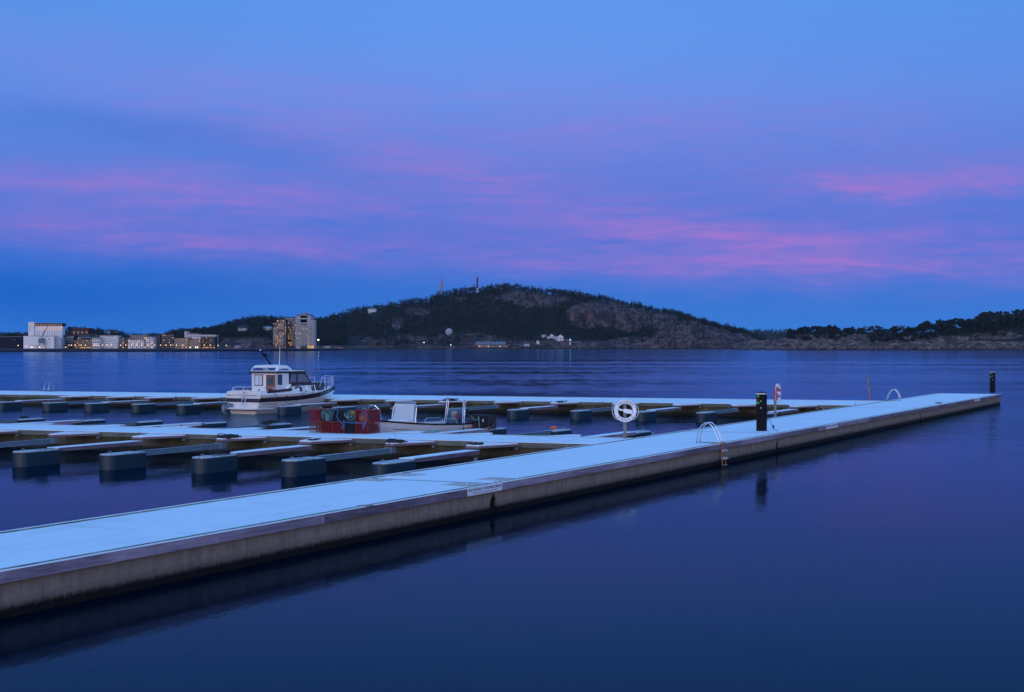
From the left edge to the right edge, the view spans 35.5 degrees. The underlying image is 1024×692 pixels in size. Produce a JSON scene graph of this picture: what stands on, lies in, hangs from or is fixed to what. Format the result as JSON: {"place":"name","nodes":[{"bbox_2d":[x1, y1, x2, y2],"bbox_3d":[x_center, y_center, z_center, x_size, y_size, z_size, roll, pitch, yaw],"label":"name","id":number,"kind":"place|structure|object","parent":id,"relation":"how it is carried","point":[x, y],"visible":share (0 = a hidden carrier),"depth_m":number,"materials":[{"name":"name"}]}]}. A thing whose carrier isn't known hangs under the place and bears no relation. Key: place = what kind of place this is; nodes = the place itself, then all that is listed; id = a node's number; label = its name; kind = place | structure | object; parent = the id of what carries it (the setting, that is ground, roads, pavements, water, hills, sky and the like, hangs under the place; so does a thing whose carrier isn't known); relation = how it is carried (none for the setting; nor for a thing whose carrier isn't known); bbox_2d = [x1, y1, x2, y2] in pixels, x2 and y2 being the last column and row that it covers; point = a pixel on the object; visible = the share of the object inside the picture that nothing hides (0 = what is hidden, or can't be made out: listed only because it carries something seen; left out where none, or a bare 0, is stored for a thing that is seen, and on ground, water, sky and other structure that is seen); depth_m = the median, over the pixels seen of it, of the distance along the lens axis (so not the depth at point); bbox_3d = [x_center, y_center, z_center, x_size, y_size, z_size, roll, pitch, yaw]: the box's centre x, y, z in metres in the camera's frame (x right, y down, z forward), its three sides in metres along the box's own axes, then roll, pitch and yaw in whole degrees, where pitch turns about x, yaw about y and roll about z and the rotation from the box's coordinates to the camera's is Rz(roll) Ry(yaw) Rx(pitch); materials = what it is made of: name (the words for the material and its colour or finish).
{"place":"outdoors","nodes":[
{"label":"outdoors","id":0,"kind":"place"},
{"bbox_2d":[0,336,22,347],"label":"shed","id":1,"kind":"structure","parent":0,"point":[11,341],"depth_m":1462.00,"materials":[{"name":"metal"}]},
{"bbox_2d":[23,336,63,348],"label":"warehouse","id":2,"kind":"structure","parent":0,"point":[50,342],"depth_m":1452.00,"materials":[{"name":"metal"}]},
{"bbox_2d":[28,322,65,336],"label":"silo building","id":3,"kind":"structure","parent":0,"point":[38,329],"depth_m":1471.30,"materials":[{"name":"concrete"}]},
{"bbox_2d":[63,335,77,347],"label":"apartment block","id":4,"kind":"structure","parent":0,"point":[69,340],"depth_m":1479.94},
{"bbox_2d":[72,328,92,334],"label":"church hall","id":5,"kind":"structure","parent":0,"point":[77,331],"depth_m":2100.00,"materials":[{"name":"red"}]},
{"bbox_2d":[100,335,121,347],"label":"apartment block","id":6,"kind":"structure","parent":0,"point":[108,341],"depth_m":1474.00,"materials":[{"name":"white"}]},
{"bbox_2d":[144,336,156,347],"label":"apartment block","id":7,"kind":"structure","parent":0,"point":[150,341],"depth_m":1470.00,"materials":[{"name":"white"}]},
{"bbox_2d":[161,334,176,347],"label":"apartment block","id":8,"kind":"structure","parent":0,"point":[167,340],"depth_m":1480.00,"materials":[{"name":"brown brick"}]},
{"bbox_2d":[0,349,341,351],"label":"quay","id":9,"kind":"structure","parent":0,"point":[99,350],"depth_m":1179.49,"materials":[{"name":"concrete"}]},
{"bbox_2d":[0,348,388,349],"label":"town ground","id":10,"kind":"structure","parent":0,"point":[220,348],"depth_m":1459.51,"materials":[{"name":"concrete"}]},
{"bbox_2d":[78,339,91,347],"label":"apartment block","id":11,"kind":"structure","parent":10,"relation":"on","point":[84,343],"depth_m":1470.00,"materials":[{"name":"beige glass"}]},
{"bbox_2d":[92,338,101,347],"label":"apartment block","id":12,"kind":"structure","parent":10,"relation":"on","point":[96,342],"depth_m":1466.00,"materials":[{"name":"white glass"}]},
{"bbox_2d":[128,339,144,347],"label":"apartment block","id":13,"kind":"structure","parent":10,"relation":"on","point":[133,343],"depth_m":1466.00,"materials":[{"name":"white"}]},
{"bbox_2d":[174,338,191,347],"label":"apartment block","id":14,"kind":"structure","parent":10,"relation":"on","point":[181,342],"depth_m":1466.00,"materials":[{"name":"brown brick"}]},
{"bbox_2d":[189,339,201,347],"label":"apartment block","id":15,"kind":"structure","parent":10,"relation":"on","point":[195,343],"depth_m":1468.00,"materials":[{"name":"grey"}]},
{"bbox_2d":[187,334,217,338],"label":"apartment block","id":16,"kind":"structure","parent":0,"point":[194,336],"depth_m":1580.00,"materials":[{"name":"white concrete"}]},
{"bbox_2d":[200,336,217,347],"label":"apartment block","id":17,"kind":"structure","parent":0,"point":[209,341],"depth_m":1478.00,"materials":[{"name":"brown"}]},
{"bbox_2d":[273,319,287,347],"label":"apartment tower","id":18,"kind":"structure","parent":0,"point":[280,334],"depth_m":1462.00,"materials":[{"name":"brown"}]},
{"bbox_2d":[285,317,295,347],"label":"apartment tower","id":19,"kind":"structure","parent":0,"point":[291,332],"depth_m":1489.94,"materials":[{"name":"grey concrete"}]},
{"bbox_2d":[218,323,368,347],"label":"hill","id":20,"kind":"structure","parent":0,"point":[351,342],"depth_m":1935.16,"materials":[{"name":"plant"}]},
{"bbox_2d":[164,314,349,344],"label":"forest","id":21,"kind":"object","parent":20,"relation":"on","point":[334,333],"visible":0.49,"depth_m":2020.86,"materials":[{"name":"green plant"}]},
{"bbox_2d":[295,313,315,348],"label":"apartment tower","id":22,"kind":"structure","parent":0,"point":[305,331],"depth_m":1455.98,"materials":[{"name":"grey concrete"}]},
{"bbox_2d":[477,477,517,480],"bbox_3d":[-0.344,3.176,38.164,0.760,0.021,0.760,0,0,25],"label":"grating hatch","id":23,"kind":"object","parent":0,"point":[498,479],"visible":1,"depth_m":38.06,"materials":[{"name":"metal"}]},
{"bbox_2d":[0,349,1023,691],"bbox_3d":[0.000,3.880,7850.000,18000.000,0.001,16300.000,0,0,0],"label":"water","id":24,"kind":"structure","parent":0,"point":[884,561],"depth_m":29.08,"materials":[{"name":"liquid"}]},
{"bbox_2d":[0,416,44,423],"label":"mooring finger","id":25,"kind":"object","parent":24,"relation":"on","point":[25,420],"visible":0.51,"depth_m":73.85},
{"bbox_2d":[0,396,90,409],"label":"mooring finger","id":26,"kind":"object","parent":24,"relation":"on","point":[12,405],"visible":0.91,"depth_m":97.88},
{"bbox_2d":[0,431,100,447],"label":"mooring finger","id":27,"kind":"object","parent":24,"relation":"on","point":[36,442],"visible":1,"depth_m":58.05},
{"bbox_2d":[11,418,105,424],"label":"mooring finger","id":28,"kind":"object","parent":24,"relation":"on","point":[88,422],"visible":0.5,"depth_m":72.24},
{"bbox_2d":[0,423,140,450],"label":"pontoon","id":29,"kind":"object","parent":24,"relation":"on","point":[44,431],"visible":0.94,"depth_m":60.47,"materials":[{"name":"concrete"}]},
{"bbox_2d":[0,391,175,407],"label":"pontoon","id":30,"kind":"object","parent":24,"relation":"on","point":[5,396],"visible":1,"depth_m":104.51,"materials":[{"name":"concrete"}]},
{"bbox_2d":[42,396,135,410],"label":"mooring finger","id":31,"kind":"object","parent":24,"relation":"on","point":[52,406],"visible":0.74,"depth_m":96.58},
{"bbox_2d":[32,419,162,426],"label":"mooring finger","id":32,"kind":"object","parent":24,"relation":"on","point":[147,423],"visible":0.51,"depth_m":71.26},
{"bbox_2d":[12,433,186,466],"bbox_3d":[-14.222,3.641,54.779,1.760,0.878,7.747,0,0,26],"label":"mooring finger","id":33,"kind":"object","parent":24,"relation":"on","point":[34,457],"visible":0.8,"depth_m":52.60},
{"bbox_2d":[84,397,175,411],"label":"mooring finger","id":34,"kind":"object","parent":24,"relation":"on","point":[94,407],"visible":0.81,"depth_m":95.49},
{"bbox_2d":[90,420,226,427],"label":"mooring finger","id":35,"kind":"object","parent":24,"relation":"on","point":[218,424],"visible":0.46,"depth_m":69.37},
{"bbox_2d":[131,397,220,412],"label":"mooring finger","id":36,"kind":"object","parent":24,"relation":"on","point":[143,407],"visible":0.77,"depth_m":94.42},
{"bbox_2d":[99,436,268,469],"bbox_3d":[-11.087,3.641,53.461,1.760,0.878,7.747,0,0,26],"label":"mooring finger","id":37,"kind":"object","parent":24,"relation":"on","point":[122,460],"visible":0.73,"depth_m":51.27},
{"bbox_2d":[214,433,241,438],"bbox_3d":[-9.886,3.167,55.938,0.730,0.225,1.153,0,0,26],"label":"rope coil","id":38,"kind":"object","parent":37,"relation":"on","point":[228,436],"visible":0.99,"depth_m":55.70,"materials":[{"name":"grey"}]},
{"bbox_2d":[177,401,227,412],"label":"mooring finger","id":39,"kind":"object","parent":24,"relation":"on","point":[189,408],"visible":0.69,"depth_m":92.81},
{"bbox_2d":[171,421,291,429],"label":"mooring finger","id":40,"kind":"object","parent":24,"relation":"on","point":[276,426],"visible":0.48,"depth_m":68.75},
{"bbox_2d":[0,478,495,618],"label":"pontoon","id":41,"kind":"object","parent":24,"relation":"on","point":[48,566],"visible":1,"depth_m":28.27,"materials":[{"name":"concrete"}]},
{"bbox_2d":[354,478,396,481],"bbox_3d":[-3.237,3.176,37.936,0.760,0.021,0.760,0,0,25],"label":"grating hatch","id":42,"kind":"object","parent":41,"relation":"on","point":[376,479],"visible":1,"depth_m":37.94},
{"bbox_2d":[444,483,483,486],"bbox_3d":[-1.123,3.176,36.623,0.760,0.021,0.760,0,0,25],"label":"grating hatch","id":43,"kind":"object","parent":41,"relation":"on","point":[465,484],"visible":1,"depth_m":36.58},
{"bbox_2d":[467,483,501,496],"bbox_3d":[-0.609,3.272,36.458,0.017,0.165,1.772,0,0,25],"label":"pier sign","id":44,"kind":"object","parent":41,"relation":"attached to","point":[483,489],"visible":1,"depth_m":36.43,"materials":[{"name":"white"}]},
{"bbox_2d":[139,427,396,458],"bbox_3d":[-9.279,3.650,58.863,12.982,0.960,3.628,0,0,23],"label":"pontoon","id":45,"kind":"object","parent":24,"relation":"on","point":[277,438],"visible":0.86,"depth_m":57.18,"materials":[{"name":"concrete"}]},
{"bbox_2d":[310,421,327,432],"bbox_3d":[-7.089,2.977,58.688,0.478,0.444,0.526,0,0,22],"label":"crab pot","id":46,"kind":"object","parent":45,"relation":"on","point":[316,428],"visible":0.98,"depth_m":58.51,"materials":[{"name":"red"}]},
{"bbox_2d":[310,409,324,420],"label":"crab pot","id":47,"kind":"object","parent":46,"relation":"on","point":[317,416],"visible":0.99,"depth_m":58.62,"materials":[{"name":"red"}]},
{"bbox_2d":[321,422,337,432],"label":"crab pot","id":48,"kind":"object","parent":45,"relation":"on","point":[328,426],"visible":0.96,"depth_m":58.40,"materials":[{"name":"red plastic"}]},
{"bbox_2d":[321,409,338,421],"bbox_3d":[-6.675,2.535,58.477,0.487,0.479,0.588,0,0,21],"label":"crab pot","id":49,"kind":"object","parent":48,"relation":"on","point":[328,415],"visible":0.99,"depth_m":58.33,"materials":[{"name":"teal"}]},
{"bbox_2d":[333,421,349,432],"bbox_3d":[-6.203,2.998,58.328,0.485,0.487,0.526,0,0,23],"label":"crab pot","id":50,"kind":"object","parent":45,"relation":"on","point":[339,426],"visible":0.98,"depth_m":58.22,"materials":[{"name":"red plastic"}]},
{"bbox_2d":[333,409,347,421],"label":"crab pot","id":51,"kind":"object","parent":50,"relation":"on","point":[340,415],"visible":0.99,"depth_m":58.22,"materials":[{"name":"black"}]},
{"bbox_2d":[344,421,360,433],"bbox_3d":[-5.764,2.986,58.149,0.478,0.461,0.526,0,0,24],"label":"crab pot","id":52,"kind":"object","parent":45,"relation":"on","point":[351,427],"visible":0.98,"depth_m":57.93,"materials":[{"name":"black"}]},
{"bbox_2d":[344,409,360,421],"bbox_3d":[-5.793,2.533,58.127,0.497,0.445,0.582,0,0,23],"label":"crab pot","id":53,"kind":"object","parent":52,"relation":"on","point":[350,415],"visible":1,"depth_m":57.97,"materials":[{"name":"teal"}]},
{"bbox_2d":[356,422,373,433],"bbox_3d":[-5.324,2.998,57.969,0.485,0.487,0.526,0,0,23],"label":"crab pot","id":54,"kind":"object","parent":45,"relation":"on","point":[368,428],"visible":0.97,"depth_m":57.82,"materials":[{"name":"red"}]},
{"bbox_2d":[356,409,373,421],"bbox_3d":[-5.342,2.541,57.961,0.478,0.461,0.544,0,0,21],"label":"crab pot","id":55,"kind":"object","parent":54,"relation":"on","point":[367,415],"visible":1,"depth_m":57.85,"materials":[{"name":"red"}]},
{"bbox_2d":[369,421,379,432],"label":"crab pot","id":56,"kind":"object","parent":45,"relation":"on","point":[376,428],"visible":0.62,"depth_m":58.42,"materials":[{"name":"red plastic"}]},
{"bbox_2d":[364,409,380,421],"bbox_3d":[-5.128,2.553,58.450,0.485,0.487,0.526,0,0,23],"label":"crab pot","id":57,"kind":"object","parent":56,"relation":"on","point":[376,414],"visible":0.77,"depth_m":58.34,"materials":[{"name":"red plastic"}]},
{"bbox_2d":[226,426,317,429],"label":"mooring finger","id":58,"kind":"object","parent":24,"relation":"on","point":[303,428],"visible":0.02,"depth_m":64.64},
{"bbox_2d":[191,438,353,473],"bbox_3d":[-7.927,3.641,52.132,1.760,0.878,7.747,0,0,26],"label":"mooring finger","id":59,"kind":"object","parent":24,"relation":"on","point":[206,464],"visible":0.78,"depth_m":49.92},
{"bbox_2d":[209,449,230,453],"bbox_3d":[-9.066,3.278,49.732,0.594,0.157,0.933,0,0,26],"label":"rope coil","id":60,"kind":"object","parent":59,"relation":"on","point":[219,451],"visible":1,"depth_m":49.51,"materials":[{"name":"grey"}]},
{"bbox_2d":[221,349,334,413],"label":"cabin boat","id":61,"kind":"object","parent":24,"relation":"on","point":[289,385],"visible":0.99,"depth_m":93.01,"materials":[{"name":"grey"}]},
{"bbox_2d":[176,393,391,410],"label":"pontoon","id":62,"kind":"object","parent":24,"relation":"on","point":[372,399],"visible":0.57,"depth_m":99.53,"materials":[{"name":"concrete"}]},
{"bbox_2d":[277,399,360,414],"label":"mooring finger","id":63,"kind":"object","parent":24,"relation":"on","point":[290,409],"visible":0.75,"depth_m":91.03},
{"bbox_2d":[281,440,436,476],"bbox_3d":[-5.014,3.641,50.907,1.760,0.878,7.747,0,0,26],"label":"mooring finger","id":64,"kind":"object","parent":24,"relation":"on","point":[298,467],"visible":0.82,"depth_m":48.61},
{"bbox_2d":[334,400,413,410],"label":"mooring finger","id":65,"kind":"object","parent":24,"relation":"on","point":[388,404],"visible":0.44,"depth_m":92.10},
{"bbox_2d":[368,399,474,432],"bbox_3d":[-3.760,3.176,63.493,2.190,2.007,6.741,0,0,30],"label":"open boat","id":66,"kind":"object","parent":24,"relation":"on","point":[403,418],"visible":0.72,"depth_m":62.73,"materials":[{"name":"white"}]},
{"bbox_2d":[390,401,468,416],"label":"mooring finger","id":67,"kind":"object","parent":24,"relation":"on","point":[433,405],"visible":0.35,"depth_m":91.54},
{"bbox_2d":[372,442,519,475],"bbox_3d":[-2.208,3.641,49.727,1.760,0.878,7.747,0,0,26],"label":"mooring finger","id":68,"kind":"object","parent":24,"relation":"on","point":[402,464],"visible":0.73,"depth_m":48.06},
{"bbox_2d":[395,426,506,434],"bbox_3d":[-2.313,3.641,62.639,1.760,0.878,8.747,0,0,26],"label":"mooring finger","id":69,"kind":"object","parent":24,"relation":"on","point":[499,430],"visible":0.47,"depth_m":64.12},
{"bbox_2d":[468,414,495,428],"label":"crab pot","id":70,"kind":"object","parent":69,"relation":"on","point":[486,420],"visible":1,"depth_m":65.12,"materials":[{"name":"black"}]},
{"bbox_2d":[446,401,521,417],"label":"mooring finger","id":71,"kind":"object","parent":24,"relation":"on","point":[467,409],"visible":0.34,"depth_m":90.35},
{"bbox_2d":[392,395,602,413],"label":"pontoon","id":72,"kind":"object","parent":24,"relation":"on","point":[584,402],"visible":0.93,"depth_m":93.62,"materials":[{"name":"concrete"}]},
{"bbox_2d":[395,432,628,461],"bbox_3d":[-0.646,3.650,55.236,9.282,0.960,3.733,0,0,22],"label":"pontoon","id":73,"kind":"object","parent":24,"relation":"on","point":[457,442],"visible":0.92,"depth_m":54.02,"materials":[{"name":"concrete"}]},
{"bbox_2d":[623,404,625,437],"bbox_3d":[3.890,2.600,55.147,0.180,1.220,0.230,0,0,0],"label":"lifebuoy post","id":74,"kind":"object","parent":73,"relation":"on","point":[624,424],"visible":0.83,"depth_m":55.14,"materials":[{"name":"metal"}]},
{"bbox_2d":[612,399,638,421],"bbox_3d":[3.904,2.230,55.038,0.933,0.790,0.140,0,0,-6],"label":"lifebuoy","id":75,"kind":"object","parent":74,"relation":"hanging from","point":[628,411],"visible":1,"depth_m":55.02,"materials":[{"name":"grey"}]},
{"bbox_2d":[466,427,571,435],"bbox_3d":[0.352,3.641,61.555,1.760,0.878,8.747,0,0,26],"label":"mooring finger","id":76,"kind":"object","parent":24,"relation":"on","point":[555,432],"visible":0.43,"depth_m":63.57},
{"bbox_2d":[507,402,579,418],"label":"mooring finger","id":77,"kind":"object","parent":24,"relation":"on","point":[520,413],"visible":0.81,"depth_m":86.00},
{"bbox_2d":[365,431,779,511],"bbox_3d":[3.062,3.650,48.584,3.756,0.960,23.677,0,0,25],"label":"pontoon","id":78,"kind":"object","parent":24,"relation":"on","point":[548,475],"visible":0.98,"depth_m":44.75,"materials":[{"name":"concrete"}]},
{"bbox_2d":[385,473,424,475],"bbox_3d":[-2.602,3.176,39.429,0.760,0.021,0.760,0,0,25],"label":"grating hatch","id":79,"kind":"object","parent":78,"relation":"on","point":[405,474],"visible":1,"depth_m":39.42,"materials":[{"name":"metal"}]},
{"bbox_2d":[696,422,727,464],"bbox_3d":[6.552,3.240,52.383,0.990,1.497,0.460,0,0,25],"label":"bathing ladder","id":80,"kind":"object","parent":78,"relation":"attached to","point":[723,450],"visible":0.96,"depth_m":52.34,"materials":[{"name":"silver metal"}]},
{"bbox_2d":[549,429,650,437],"bbox_3d":[3.465,3.641,60.288,1.760,0.878,8.747,0,0,26],"label":"mooring finger","id":81,"kind":"object","parent":24,"relation":"on","point":[635,434],"visible":0.45,"depth_m":61.73},
{"bbox_2d":[570,403,640,419],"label":"mooring finger","id":82,"kind":"object","parent":24,"relation":"on","point":[577,414],"visible":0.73,"depth_m":84.41},
{"bbox_2d":[635,403,701,420],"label":"mooring finger","id":83,"kind":"object","parent":24,"relation":"on","point":[649,415],"visible":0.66,"depth_m":83.66},
{"bbox_2d":[696,404,755,421],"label":"mooring finger","id":84,"kind":"object","parent":24,"relation":"on","point":[707,416],"visible":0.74,"depth_m":82.52},
{"bbox_2d":[602,397,880,416],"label":"pontoon","id":85,"kind":"object","parent":24,"relation":"on","point":[707,404],"visible":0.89,"depth_m":89.51,"materials":[{"name":"concrete"}]},
{"bbox_2d":[767,405,818,417],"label":"mooring finger","id":86,"kind":"object","parent":24,"relation":"on","point":[770,414],"visible":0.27,"depth_m":84.33},
{"bbox_2d":[684,407,921,451],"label":"pontoon","id":87,"kind":"object","parent":24,"relation":"on","point":[799,430],"visible":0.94,"depth_m":68.16,"materials":[{"name":"concrete"}]},
{"bbox_2d":[756,392,766,430],"bbox_3d":[9.326,2.458,59.805,0.340,1.505,0.308,0,0,29],"label":"power pedestal","id":88,"kind":"object","parent":87,"relation":"on","point":[761,411],"visible":0.96,"depth_m":59.70,"materials":[{"name":"black"}]},
{"bbox_2d":[774,385,776,416],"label":"lifebuoy post","id":89,"kind":"object","parent":87,"relation":"on","point":[775,409],"visible":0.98,"depth_m":71.61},
{"bbox_2d":[774,384,780,402],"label":"lifebuoy","id":90,"kind":"object","parent":89,"relation":"hanging from","point":[778,393],"visible":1,"depth_m":71.49,"materials":[{"name":"white"}]},
{"bbox_2d":[847,393,1001,420],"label":"pontoon","id":91,"kind":"object","parent":24,"relation":"on","point":[953,403],"visible":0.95,"depth_m":91.75,"materials":[{"name":"concrete"}]},
{"bbox_2d":[990,371,995,392],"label":"power pedestal","id":92,"kind":"object","parent":91,"relation":"on","point":[992,381],"visible":1,"depth_m":109.58,"materials":[{"name":"black"}]},
{"bbox_2d":[0,0,1023,335],"label":"sky","id":93,"kind":"structure","parent":0,"point":[165,165],"materials":[{"name":"blue"}]},
{"bbox_2d":[329,289,756,348],"bbox_3d":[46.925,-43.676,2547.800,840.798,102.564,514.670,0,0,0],"label":"hill","id":94,"kind":"structure","parent":0,"point":[596,315],"depth_m":2422.55,"materials":[{"name":"plant"}]},
{"bbox_2d":[476,342,507,347],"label":"waterfront hall","id":95,"kind":"structure","parent":94,"relation":"on","point":[492,345],"depth_m":2304.00,"materials":[{"name":"grey glass"}]},
{"bbox_2d":[315,282,769,345],"bbox_3d":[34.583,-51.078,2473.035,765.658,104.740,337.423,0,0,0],"label":"forest","id":96,"kind":"object","parent":94,"relation":"on","point":[571,298],"visible":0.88,"depth_m":2462.49,"materials":[{"name":"green plant"}]},
{"bbox_2d":[759,332,802,339],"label":"hill","id":97,"kind":"structure","parent":0,"point":[775,336],"depth_m":5466.51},
{"bbox_2d":[747,328,813,339],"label":"forest","id":98,"kind":"object","parent":97,"relation":"on","point":[767,332],"visible":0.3,"depth_m":5469.74,"materials":[{"name":"green plant"}]},
{"bbox_2d":[734,323,1023,349],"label":"shore rock","id":99,"kind":"object","parent":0,"point":[1012,340],"visible":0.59,"depth_m":1732.97,"materials":[{"name":"stone"}]},
{"bbox_2d":[786,328,800,338],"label":"pine tree","id":100,"kind":"object","parent":99,"relation":"on","point":[790,332],"visible":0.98,"depth_m":1793.28,"materials":[{"name":"green plant"}]},
{"bbox_2d":[818,325,835,338],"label":"pine tree","id":101,"kind":"object","parent":99,"relation":"on","point":[824,329],"visible":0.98,"depth_m":1785.95,"materials":[{"name":"green plant"}]},
{"bbox_2d":[783,322,1023,338],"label":"shore scrub","id":102,"kind":"object","parent":99,"relation":"on","point":[1006,326],"visible":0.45,"depth_m":1795.19,"materials":[{"name":"green plant"}]},
{"bbox_2d":[906,326,918,334],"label":"pine tree","id":103,"kind":"object","parent":99,"relation":"on","point":[911,331],"visible":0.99,"depth_m":1793.45,"materials":[{"name":"green plant"}]},
{"bbox_2d":[937,321,953,335],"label":"pine tree","id":104,"kind":"object","parent":99,"relation":"on","point":[948,327],"visible":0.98,"depth_m":1780.03,"materials":[{"name":"green plant"}]},
{"bbox_2d":[966,318,980,330],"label":"pine tree","id":105,"kind":"object","parent":99,"relation":"on","point":[969,324],"visible":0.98,"depth_m":1783.16,"materials":[{"name":"green plant"}]},
{"bbox_2d":[984,315,1006,328],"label":"pine tree","id":106,"kind":"object","parent":99,"relation":"on","point":[997,320],"visible":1,"depth_m":1782.43,"materials":[{"name":"green plant"}]},
{"bbox_2d":[1006,314,1020,325],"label":"pine tree","id":107,"kind":"object","parent":99,"relation":"on","point":[1012,320],"visible":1,"depth_m":1787.97,"materials":[{"name":"green plant"}]},
{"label":"hill","id":108,"kind":"structure","parent":0,"visible":0},
{"bbox_2d":[0,325,160,336],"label":"forest","id":109,"kind":"object","parent":108,"relation":"on","point":[97,331],"visible":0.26,"depth_m":2634.65,"materials":[{"name":"green plant"}]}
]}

